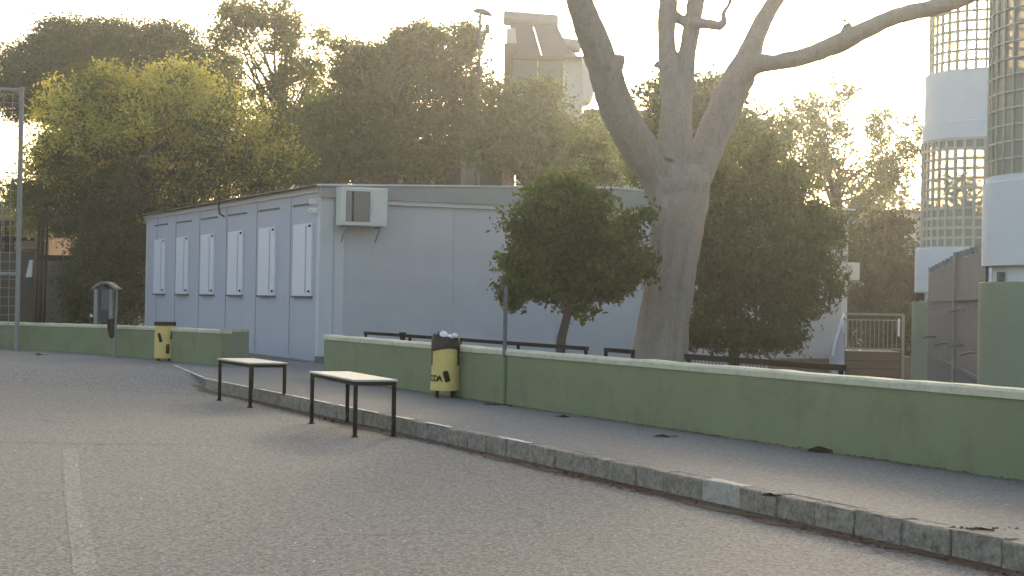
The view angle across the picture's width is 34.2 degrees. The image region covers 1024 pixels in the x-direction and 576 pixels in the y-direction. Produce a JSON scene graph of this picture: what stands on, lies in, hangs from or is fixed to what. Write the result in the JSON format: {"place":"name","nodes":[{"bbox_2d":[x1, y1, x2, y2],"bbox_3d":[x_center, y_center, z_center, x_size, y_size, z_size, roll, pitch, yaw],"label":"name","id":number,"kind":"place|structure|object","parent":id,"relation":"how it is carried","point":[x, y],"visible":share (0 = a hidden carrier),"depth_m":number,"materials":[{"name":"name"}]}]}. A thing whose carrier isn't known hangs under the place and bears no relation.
{"place":"outdoors","nodes":[
{"label":"outdoors","id":0,"kind":"place"},
{"bbox_2d":[44,255,74,260],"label":"steel beam","id":1,"kind":"structure","parent":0,"point":[52,257],"depth_m":52.01,"materials":[{"name":"metal"}]},
{"bbox_2d":[0,0,988,272],"label":"sky","id":2,"kind":"structure","parent":0,"point":[894,62],"materials":[{"name":"white"}]},
{"bbox_2d":[0,316,1008,575],"bbox_3d":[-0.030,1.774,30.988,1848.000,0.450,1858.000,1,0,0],"label":"ground","id":3,"kind":"structure","parent":0,"point":[230,486],"depth_m":11.91,"materials":[{"name":"grey asphalt"}]},
{"bbox_2d":[0,87,23,349],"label":"court fence","id":4,"kind":"object","parent":3,"relation":"on","point":[17,273],"visible":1,"depth_m":37.68,"materials":[{"name":"metal"}]},
{"bbox_2d":[0,251,36,322],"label":"dark wall","id":5,"kind":"structure","parent":3,"relation":"on","point":[27,297],"depth_m":50.00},
{"bbox_2d":[26,260,32,276],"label":"sheet panel","id":6,"kind":"object","parent":5,"relation":"attached to","point":[29,270],"visible":1,"depth_m":49.90,"materials":[{"name":"white metal"}]},
{"bbox_2d":[34,214,40,322],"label":"steel post","id":7,"kind":"object","parent":3,"relation":"on","point":[37,268],"visible":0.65,"depth_m":45.97,"materials":[{"name":"metal"}]},
{"bbox_2d":[38,214,44,322],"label":"steel post","id":8,"kind":"object","parent":3,"relation":"on","point":[41,268],"visible":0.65,"depth_m":45.76,"materials":[{"name":"metal"}]},
{"bbox_2d":[0,216,85,303],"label":"pink house","id":9,"kind":"structure","parent":3,"relation":"on","point":[30,245],"depth_m":54.01,"materials":[{"name":"concrete"}]},
{"bbox_2d":[43,218,48,322],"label":"steel post","id":10,"kind":"object","parent":3,"relation":"on","point":[45,272],"visible":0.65,"depth_m":45.58,"materials":[{"name":"metal"}]},
{"bbox_2d":[39,261,83,323],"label":"concrete wall","id":11,"kind":"structure","parent":3,"relation":"on","point":[50,306],"depth_m":53.00,"materials":[{"name":"grey concrete"}]},
{"bbox_2d":[63,449,97,575],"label":"road marking","id":12,"kind":"object","parent":3,"relation":"on","point":[82,554],"visible":1,"depth_m":10.88,"materials":[{"name":"paint"}]},
{"bbox_2d":[0,442,177,444],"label":"tar seam","id":13,"kind":"object","parent":3,"relation":"on","point":[83,443],"visible":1,"depth_m":16.48,"materials":[{"name":"black asphalt"}]},
{"bbox_2d":[31,179,152,325],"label":"dark bush","id":14,"kind":"object","parent":3,"relation":"on","point":[117,254],"visible":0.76,"depth_m":49.38,"materials":[{"name":"green plant"}]},
{"bbox_2d":[90,281,120,356],"bbox_3d":[-8.436,0.648,34.463,0.572,1.564,0.460,1,0,0],"label":"phone hood","id":15,"kind":"object","parent":3,"relation":"on","point":[103,304],"visible":1,"depth_m":34.36,"materials":[{"name":"metal"}]},
{"bbox_2d":[0,322,249,365],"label":"wall","id":16,"kind":"structure","parent":3,"relation":"on","point":[204,346],"depth_m":34.76,"materials":[{"name":"green paint"}]},
{"bbox_2d":[0,1,254,262],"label":"dark tree","id":17,"kind":"object","parent":3,"relation":"on","point":[52,43],"visible":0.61,"depth_m":69.61,"materials":[{"name":"green plant"}]},
{"bbox_2d":[0,43,325,323],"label":"yellow green tree","id":18,"kind":"object","parent":3,"relation":"on","point":[112,129],"visible":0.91,"depth_m":50.65,"materials":[{"name":"green plant"}]},
{"bbox_2d":[217,358,286,407],"bbox_3d":[-3.597,1.298,22.956,0.534,0.600,1.564,1,0,-26],"label":"table","id":19,"kind":"object","parent":3,"relation":"on","point":[251,363],"visible":0.97,"depth_m":22.38,"materials":[{"name":"cream painted top"},{"name":"dark metal"}]},
{"bbox_2d":[199,0,360,188],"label":"airy tree","id":20,"kind":"object","parent":3,"relation":"on","point":[282,24],"visible":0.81,"depth_m":63.32,"materials":[{"name":"green plant"}]},
{"bbox_2d":[237,71,351,196],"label":"grey green tree","id":21,"kind":"object","parent":3,"relation":"on","point":[305,182],"visible":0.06,"depth_m":66.98,"materials":[{"name":"green plant"}]},
{"bbox_2d":[281,28,420,185],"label":"grey green tree","id":22,"kind":"object","parent":3,"relation":"on","point":[335,116],"visible":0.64,"depth_m":58.67,"materials":[{"name":"green plant"}]},
{"bbox_2d":[308,371,397,436],"bbox_3d":[-1.814,1.292,18.771,0.494,0.615,1.944,1,0,-21],"label":"table","id":23,"kind":"object","parent":3,"relation":"on","point":[354,379],"visible":0.99,"depth_m":18.14,"materials":[{"name":"metal"}]},
{"bbox_2d":[8,376,706,564],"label":"road specks","id":24,"kind":"object","parent":3,"relation":"on","point":[227,482],"visible":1,"depth_m":14.73,"materials":[{"name":"paint"}]},
{"bbox_2d":[348,14,501,184],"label":"grey green tree","id":25,"kind":"object","parent":3,"relation":"on","point":[431,71],"visible":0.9,"depth_m":58.03,"materials":[{"name":"green plant"}]},
{"bbox_2d":[367,153,501,184],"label":"house","id":26,"kind":"structure","parent":3,"relation":"on","point":[463,176],"depth_m":64.00,"materials":[{"name":"beige concrete"}]},
{"bbox_2d":[403,173,427,184],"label":"window","id":27,"kind":"structure","parent":26,"relation":"in","point":[409,183],"depth_m":64.00,"materials":[{"name":"grey glass"}]},
{"bbox_2d":[437,160,460,184],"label":"window","id":28,"kind":"structure","parent":26,"relation":"in","point":[456,180],"depth_m":64.00,"materials":[{"name":"grey glass"}]},
{"bbox_2d":[479,160,501,184],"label":"window","id":29,"kind":"structure","parent":26,"relation":"in","point":[490,179],"depth_m":63.39,"materials":[{"name":"grey glass"}]},
{"bbox_2d":[0,172,919,313],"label":"wood","id":30,"kind":"object","parent":3,"relation":"on","point":[892,204],"depth_m":86.17,"materials":[{"name":"green plant"}]},
{"bbox_2d":[472,8,492,184],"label":"street lamp","id":31,"kind":"object","parent":3,"relation":"on","point":[482,11],"visible":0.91,"depth_m":55.00,"materials":[{"name":"grey metal"}]},
{"bbox_2d":[141,184,855,373],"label":"prefab building","id":32,"kind":"structure","parent":3,"relation":"on","point":[286,274],"depth_m":34.87,"materials":[{"name":"metal"}]},
{"bbox_2d":[152,239,165,294],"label":"window","id":33,"kind":"structure","parent":32,"relation":"in","point":[159,280],"depth_m":45.36,"materials":[{"name":"grey paint"}]},
{"bbox_2d":[174,236,189,294],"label":"window","id":34,"kind":"structure","parent":32,"relation":"in","point":[182,243],"depth_m":43.12,"materials":[{"name":"grey paint"}]},
{"bbox_2d":[198,234,214,295],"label":"window","id":35,"kind":"structure","parent":32,"relation":"in","point":[207,252],"depth_m":40.86,"materials":[{"name":"grey paint"}]},
{"bbox_2d":[225,230,243,295],"bbox_3d":[-6.449,-0.564,38.706,0.084,1.515,1.230,1,0,-25],"label":"window","id":36,"kind":"structure","parent":32,"relation":"in","point":[235,265],"depth_m":38.60,"materials":[{"name":"grey paint"}]},
{"bbox_2d":[256,227,276,296],"bbox_3d":[-5.382,-0.562,36.445,0.084,1.515,1.230,1,0,-25],"label":"window","id":37,"kind":"structure","parent":32,"relation":"in","point":[267,241],"depth_m":36.35,"materials":[{"name":"grey paint"}]},
{"bbox_2d":[290,223,313,297],"bbox_3d":[-4.312,-0.559,34.187,0.084,1.515,1.230,1,0,-25],"label":"window","id":38,"kind":"structure","parent":32,"relation":"in","point":[303,234],"depth_m":34.09,"materials":[{"name":"grey paint"}]},
{"bbox_2d":[336,187,387,242],"bbox_3d":[-3.001,-1.457,33.286,0.980,1.088,0.365,1,0,-25],"label":"air conditioner","id":39,"kind":"object","parent":32,"relation":"attached to","point":[360,206],"visible":1,"depth_m":33.15,"materials":[{"name":"metal"}]},
{"bbox_2d":[847,262,859,289],"bbox_3d":[7.817,-0.231,39.223,0.444,0.730,0.750,1,0,-25],"label":"air conditioner","id":40,"kind":"object","parent":32,"relation":"attached to","point":[855,275],"visible":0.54,"depth_m":38.91,"materials":[{"name":"metal"}]},
{"bbox_2d":[448,62,615,185],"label":"grey green tree","id":41,"kind":"object","parent":3,"relation":"on","point":[530,145],"visible":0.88,"depth_m":51.26,"materials":[{"name":"green plant"}]},
{"bbox_2d":[502,28,593,185],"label":"apartment house","id":42,"kind":"structure","parent":3,"relation":"on","point":[524,65],"depth_m":60.03,"materials":[{"name":"concrete"}]},
{"bbox_2d":[512,60,537,92],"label":"window","id":43,"kind":"structure","parent":42,"relation":"in","point":[523,68],"depth_m":60.02,"materials":[{"name":"beige glass"}]},
{"bbox_2d":[503,10,571,55],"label":"solar water heater","id":44,"kind":"object","parent":42,"relation":"on","point":[548,35],"visible":0.88,"depth_m":60.83,"materials":[{"name":"metal"}]},
{"bbox_2d":[538,60,562,90],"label":"window","id":45,"kind":"structure","parent":42,"relation":"in","point":[546,65],"depth_m":60.02,"materials":[{"name":"beige glass"}]},
{"bbox_2d":[563,37,580,55],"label":"solar water heater","id":46,"kind":"object","parent":42,"relation":"on","point":[573,46],"visible":0.28,"depth_m":61.44,"materials":[{"name":"metal"}]},
{"bbox_2d":[547,96,632,187],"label":"thin tree","id":47,"kind":"object","parent":3,"relation":"on","point":[575,149],"visible":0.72,"depth_m":47.81,"materials":[{"name":"green plant"}]},
{"bbox_2d":[190,385,1023,575],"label":"gutter leaves","id":48,"kind":"object","parent":3,"relation":"on","point":[647,491],"visible":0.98,"depth_m":12.46,"materials":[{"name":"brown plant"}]},
{"bbox_2d":[204,379,1023,572],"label":"kerb","id":49,"kind":"structure","parent":3,"relation":"on","point":[1000,550],"depth_m":12.38,"materials":[{"name":"concrete"}]},
{"bbox_2d":[174,365,530,442],"bbox_3d":[-3.246,1.429,23.025,0.518,0.006,16.799,1,0,-23],"label":"kerb line","id":50,"kind":"object","parent":49,"relation":"on","point":[344,405],"visible":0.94,"depth_m":20.12,"materials":[{"name":"paint"}]},
{"bbox_2d":[760,493,790,496],"bbox_3d":[1.809,1.426,11.485,0.243,0.028,0.084,1,0,0],"label":"twig","id":51,"kind":"object","parent":49,"relation":"on","point":[770,494],"visible":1,"depth_m":11.47,"materials":[{"name":"brown wood"}]},
{"bbox_2d":[582,109,645,188],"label":"house","id":52,"kind":"structure","parent":3,"relation":"on","point":[599,117],"depth_m":66.03,"materials":[{"name":"concrete"}]},
{"bbox_2d":[602,138,622,159],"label":"window","id":53,"kind":"structure","parent":52,"relation":"in","point":[607,138],"depth_m":66.00,"materials":[{"name":"grey glass"}]},
{"bbox_2d":[323,334,1023,480],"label":"wall","id":54,"kind":"structure","parent":3,"relation":"on","point":[977,429],"depth_m":16.14,"materials":[{"name":"green paint"}]},
{"bbox_2d":[602,60,829,200],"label":"tall green tree","id":55,"kind":"object","parent":3,"relation":"on","point":[704,88],"visible":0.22,"depth_m":41.32,"materials":[{"name":"green plant"}]},
{"bbox_2d":[829,313,844,374],"bbox_3d":[7.248,1.256,37.028,0.348,1.402,0.430,1,0,0],"label":"stair flank","id":56,"kind":"object","parent":3,"relation":"on","point":[836,354],"visible":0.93,"depth_m":36.89,"materials":[{"name":"white paint"}]},
{"bbox_2d":[761,70,923,226],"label":"airy tree","id":57,"kind":"object","parent":3,"relation":"on","point":[886,164],"visible":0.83,"depth_m":55.65,"materials":[{"name":"green plant"}]},
{"bbox_2d":[844,349,910,379],"bbox_3d":[8.550,1.845,38.299,2.212,0.802,1.480,1,0,0],"label":"entrance porch","id":58,"kind":"object","parent":3,"relation":"on","point":[880,363],"visible":0.52,"depth_m":37.59,"materials":[{"name":"brown wood"}]},
{"bbox_2d":[843,313,904,379],"bbox_3d":[8.161,1.377,37.580,1.386,1.615,0.075,1,0,0],"label":"metal railing","id":59,"kind":"object","parent":58,"relation":"on","point":[902,339],"visible":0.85,"depth_m":37.58,"materials":[{"name":"metal"}]},
{"bbox_2d":[847,196,919,356],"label":"dark hedge","id":60,"kind":"object","parent":3,"relation":"on","point":[887,257],"visible":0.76,"depth_m":44.56,"materials":[{"name":"green plant"}]},
{"bbox_2d":[848,209,919,347],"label":"house","id":61,"kind":"structure","parent":3,"relation":"on","point":[914,214],"depth_m":62.02,"materials":[{"name":"concrete"}]},
{"bbox_2d":[911,0,991,379],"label":"glass block tower","id":62,"kind":"structure","parent":3,"relation":"on","point":[954,156],"depth_m":33.89,"materials":[{"name":"grey"}]},
{"bbox_2d":[144,354,1023,539],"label":"pavement","id":63,"kind":"structure","parent":0,"point":[952,498],"depth_m":14.51,"materials":[{"name":"grey concrete"}]},
{"bbox_2d":[154,322,175,360],"bbox_3d":[-6.890,1.057,33.026,0.428,0.770,0.428,1,0,0],"label":"litter bin","id":64,"kind":"object","parent":63,"relation":"on","point":[163,341],"visible":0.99,"depth_m":32.84,"materials":[{"name":"yellow plastic"}]},
{"bbox_2d":[430,331,459,397],"bbox_3d":[-0.895,1.018,22.348,0.400,0.902,0.400,1,0,0],"label":"litter bin","id":65,"kind":"object","parent":63,"relation":"on","point":[445,346],"visible":1,"depth_m":22.19,"materials":[{"name":"yellow plastic"}]},
{"bbox_2d":[484,286,511,405],"bbox_3d":[-0.099,0.722,20.954,0.462,1.507,0.243,1,-1,38],"label":"sign post","id":66,"kind":"object","parent":63,"relation":"on","point":[504,357],"visible":1,"depth_m":21.04,"materials":[{"name":"grey metal"}]},
{"bbox_2d":[655,434,676,436],"bbox_3d":[1.495,1.452,16.395,0.314,0.026,0.145,1,0,0],"label":"stick","id":67,"kind":"object","parent":63,"relation":"on","point":[661,435],"visible":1,"depth_m":16.38,"materials":[{"name":"brown wood"}]},
{"bbox_2d":[380,386,1023,481],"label":"wall foot leaves","id":68,"kind":"object","parent":63,"relation":"on","point":[963,471],"visible":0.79,"depth_m":16.52,"materials":[{"name":"brown plant"}]},
{"bbox_2d":[800,446,832,451],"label":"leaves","id":69,"kind":"object","parent":63,"relation":"on","point":[819,449],"visible":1,"depth_m":14.96,"materials":[{"name":"brown plant"}]},
{"bbox_2d":[950,526,1018,530],"bbox_3d":[2.828,1.437,9.951,0.412,0.020,0.132,1,0,0],"label":"stick","id":70,"kind":"object","parent":63,"relation":"on","point":[982,528],"visible":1,"depth_m":9.95,"materials":[{"name":"brown wood"}]},
{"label":"soil","id":71,"kind":"structure","parent":0,"visible":0},
{"bbox_2d":[399,332,405,339],"bbox_3d":[-1.728,1.177,26.166,0.110,0.959,0.110,1,0,0],"label":"stub post","id":72,"kind":"object","parent":71,"relation":"on","point":[401,337],"visible":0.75,"depth_m":26.13,"materials":[{"name":"black metal"}]},
{"bbox_2d":[364,331,588,354],"bbox_3d":[-0.759,1.200,24.173,0.060,0.950,7.733,1,0,-26],"label":"rail","id":73,"kind":"object","parent":71,"relation":"on","point":[517,344],"visible":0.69,"depth_m":23.02,"materials":[{"name":"black metal"}]},
{"bbox_2d":[485,162,665,352],"bbox_3d":[0.903,0.000,23.282,2.744,3.559,1.807,1,0,-13],"label":"round tree","id":74,"kind":"object","parent":71,"relation":"on","point":[570,244],"visible":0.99,"depth_m":22.83,"materials":[{"name":"green plant"}]},
{"bbox_2d":[604,348,634,358],"bbox_3d":[1.280,1.205,19.979,0.060,0.950,0.716,1,0,-26],"label":"rail","id":75,"kind":"object","parent":71,"relation":"on","point":[625,351],"visible":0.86,"depth_m":19.93,"materials":[{"name":"black metal"}]},
{"bbox_2d":[689,349,767,367],"bbox_3d":[3.944,1.523,30.546,0.054,0.747,2.273,1,0,-31],"label":"picket fence","id":76,"kind":"object","parent":71,"relation":"on","point":[727,353],"visible":0.13,"depth_m":30.67,"materials":[{"name":"metal"}]},
{"bbox_2d":[684,354,845,374],"bbox_3d":[2.568,1.211,17.329,0.060,0.945,2.877,1,0,-26],"label":"rail","id":77,"kind":"object","parent":71,"relation":"on","point":[840,368],"visible":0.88,"depth_m":17.14,"materials":[{"name":"black metal"}]},
{"bbox_2d":[566,0,977,361],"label":"pollarded tree","id":78,"kind":"object","parent":71,"relation":"on","point":[674,166],"visible":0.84,"depth_m":24.15,"materials":[{"name":"grey plant"}]},
{"bbox_2d":[688,121,867,365],"bbox_3d":[3.961,-0.428,26.947,3.500,4.604,2.701,1,0,0],"label":"spreading tree","id":79,"kind":"object","parent":71,"relation":"on","point":[786,264],"visible":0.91,"depth_m":26.42,"materials":[{"name":"green plant"}]},
{"bbox_2d":[923,244,988,383],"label":"steel gate","id":80,"kind":"structure","parent":71,"relation":"on","point":[955,279],"depth_m":25.94,"materials":[{"name":"metal"}]},
{"bbox_2d":[977,0,1023,387],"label":"glass block tower","id":81,"kind":"structure","parent":71,"relation":"on","point":[1000,356],"depth_m":20.00,"materials":[{"name":"grey"}]}
]}

